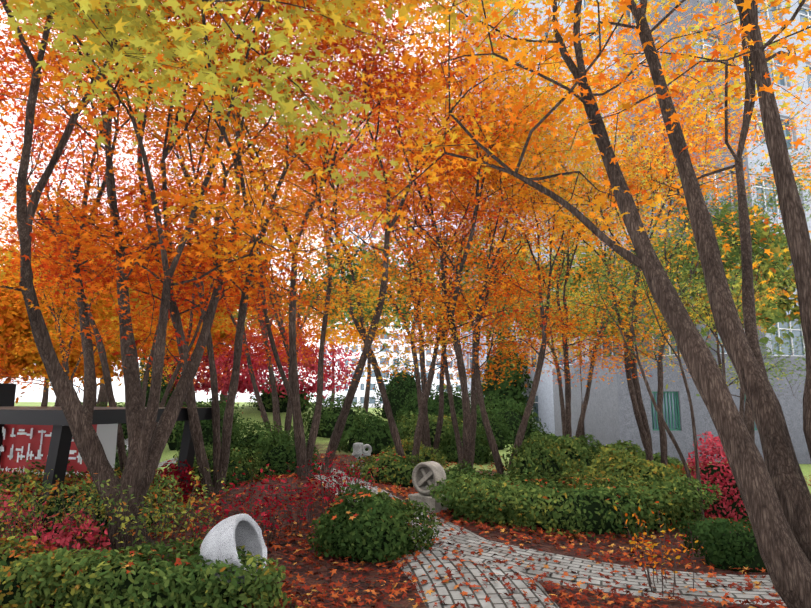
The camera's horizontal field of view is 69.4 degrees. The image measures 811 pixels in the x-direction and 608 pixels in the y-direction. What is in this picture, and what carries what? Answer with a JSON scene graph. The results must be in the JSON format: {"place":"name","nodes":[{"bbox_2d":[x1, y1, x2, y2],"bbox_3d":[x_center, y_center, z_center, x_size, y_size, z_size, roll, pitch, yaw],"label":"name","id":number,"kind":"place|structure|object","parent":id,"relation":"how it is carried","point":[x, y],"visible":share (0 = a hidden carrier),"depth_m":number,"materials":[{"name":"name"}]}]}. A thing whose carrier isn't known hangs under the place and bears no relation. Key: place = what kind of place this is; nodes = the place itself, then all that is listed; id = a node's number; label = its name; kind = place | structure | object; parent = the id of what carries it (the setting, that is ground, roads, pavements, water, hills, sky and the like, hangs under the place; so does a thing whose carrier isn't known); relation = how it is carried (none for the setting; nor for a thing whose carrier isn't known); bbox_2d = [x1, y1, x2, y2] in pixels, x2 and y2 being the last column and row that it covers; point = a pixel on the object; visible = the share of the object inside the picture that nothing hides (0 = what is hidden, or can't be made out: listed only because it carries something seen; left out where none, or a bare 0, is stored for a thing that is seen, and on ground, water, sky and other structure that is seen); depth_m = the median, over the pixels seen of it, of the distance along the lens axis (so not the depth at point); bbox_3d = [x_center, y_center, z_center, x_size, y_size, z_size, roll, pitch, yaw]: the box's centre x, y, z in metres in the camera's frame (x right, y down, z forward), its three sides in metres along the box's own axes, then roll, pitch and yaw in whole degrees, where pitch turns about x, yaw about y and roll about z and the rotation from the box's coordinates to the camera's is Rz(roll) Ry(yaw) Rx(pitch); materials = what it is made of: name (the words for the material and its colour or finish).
{"place":"outdoors","nodes":[
{"label":"outdoors","id":0,"kind":"place"},
{"bbox_2d":[0,0,456,401],"label":"sky","id":1,"kind":"structure","parent":0,"point":[119,392],"materials":[{"name":"white"}]},
{"bbox_2d":[158,457,558,607],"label":"path","id":2,"kind":"structure","parent":0,"point":[493,589],"depth_m":5.40,"materials":[{"name":"grey stone"}]},
{"bbox_2d":[322,70,461,407],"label":"tower","id":3,"kind":"structure","parent":0,"point":[360,394],"depth_m":138.03,"materials":[{"name":"white concrete"}]},
{"bbox_2d":[1,402,810,607],"bbox_3d":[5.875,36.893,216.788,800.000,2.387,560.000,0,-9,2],"label":"ground","id":4,"kind":"structure","parent":0,"point":[321,443],"depth_m":6.73,"materials":[{"name":"brown soil"}]},
{"bbox_2d":[0,383,219,499],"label":"sign frame","id":5,"kind":"object","parent":4,"relation":"on","point":[59,445],"visible":0.33,"depth_m":7.25,"materials":[{"name":"black metal"}]},
{"bbox_2d":[0,424,117,480],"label":"sign board","id":6,"kind":"object","parent":5,"relation":"attached to","point":[30,443],"visible":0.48,"depth_m":10.44,"materials":[{"name":"red"}]},
{"bbox_2d":[117,438,127,452],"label":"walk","id":7,"kind":"structure","parent":4,"relation":"on","point":[126,441],"depth_m":19.66,"materials":[{"name":"grey"}]},
{"bbox_2d":[199,514,279,604],"bbox_3d":[-1.443,2.174,5.037,0.674,0.705,0.544,0,-9,2],"label":"sculpture shell","id":8,"kind":"object","parent":4,"relation":"on","point":[223,539],"visible":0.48,"depth_m":4.94,"materials":[{"name":"stone"}]},
{"bbox_2d":[0,204,703,578],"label":"tree leaves","id":9,"kind":"object","parent":4,"relation":"on","point":[8,326],"visible":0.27,"depth_m":16.73,"materials":[{"name":"orange plant"}]},
{"bbox_2d":[350,443,371,474],"bbox_3d":[-0.957,3.375,12.733,0.468,0.700,0.420,0,-9,2],"label":"sculpture","id":10,"kind":"object","parent":4,"relation":"on","point":[359,449],"visible":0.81,"depth_m":12.66,"materials":[{"name":"grey stone"}]},
{"bbox_2d":[0,353,766,607],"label":"shrub","id":11,"kind":"object","parent":4,"relation":"on","point":[591,507],"visible":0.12,"depth_m":8.72,"materials":[{"name":"plant"}]},
{"bbox_2d":[0,328,747,595],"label":"shrub","id":12,"kind":"object","parent":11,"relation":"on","point":[205,387],"depth_m":7.95,"materials":[{"name":"red plant"}]},
{"bbox_2d":[0,447,810,607],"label":"fallen leaves","id":13,"kind":"object","parent":4,"relation":"on","point":[379,603],"visible":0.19,"depth_m":5.79,"materials":[{"name":"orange plant"}]},
{"bbox_2d":[0,0,810,607],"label":"tree","id":14,"kind":"object","parent":4,"relation":"on","point":[774,492],"visible":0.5,"depth_m":6.50,"materials":[{"name":"brown plant"}]},
{"bbox_2d":[0,0,810,388],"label":"maple leaves","id":15,"kind":"object","parent":14,"relation":"on","point":[366,16],"visible":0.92,"depth_m":7.25,"materials":[{"name":"orange plant"}]},
{"bbox_2d":[0,0,810,392],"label":"maple leaves","id":16,"kind":"object","parent":14,"relation":"attached to","point":[650,142],"visible":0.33,"depth_m":13.65,"materials":[{"name":"orange plant"}]},
{"bbox_2d":[497,122,810,391],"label":"tree leaves","id":17,"kind":"object","parent":14,"relation":"attached to","point":[725,269],"visible":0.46,"depth_m":13.33,"materials":[{"name":"green plant"}]},
{"bbox_2d":[0,202,810,607],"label":"bushes","id":18,"kind":"object","parent":4,"relation":"on","point":[54,578],"visible":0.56,"depth_m":7.78,"materials":[{"name":"green plant"}]},
{"bbox_2d":[408,461,448,513],"bbox_3d":[0.343,2.658,8.556,0.500,0.690,0.360,-8,-12,39],"label":"sculpture ring","id":19,"kind":"object","parent":4,"relation":"on","point":[424,474],"visible":0.83,"depth_m":8.48,"materials":[{"name":"beige stone"}]},
{"bbox_2d":[456,0,810,433],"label":"tower","id":20,"kind":"structure","parent":4,"relation":"on","point":[544,402],"depth_m":24.96,"materials":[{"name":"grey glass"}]},
{"bbox_2d":[552,356,810,463],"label":"podium block","id":21,"kind":"structure","parent":4,"relation":"on","point":[609,417],"depth_m":19.87,"materials":[{"name":"grey concrete"}]},
{"bbox_2d":[413,529,785,605],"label":"path","id":22,"kind":"structure","parent":0,"point":[576,565],"depth_m":5.70,"materials":[{"name":"grey stone"}]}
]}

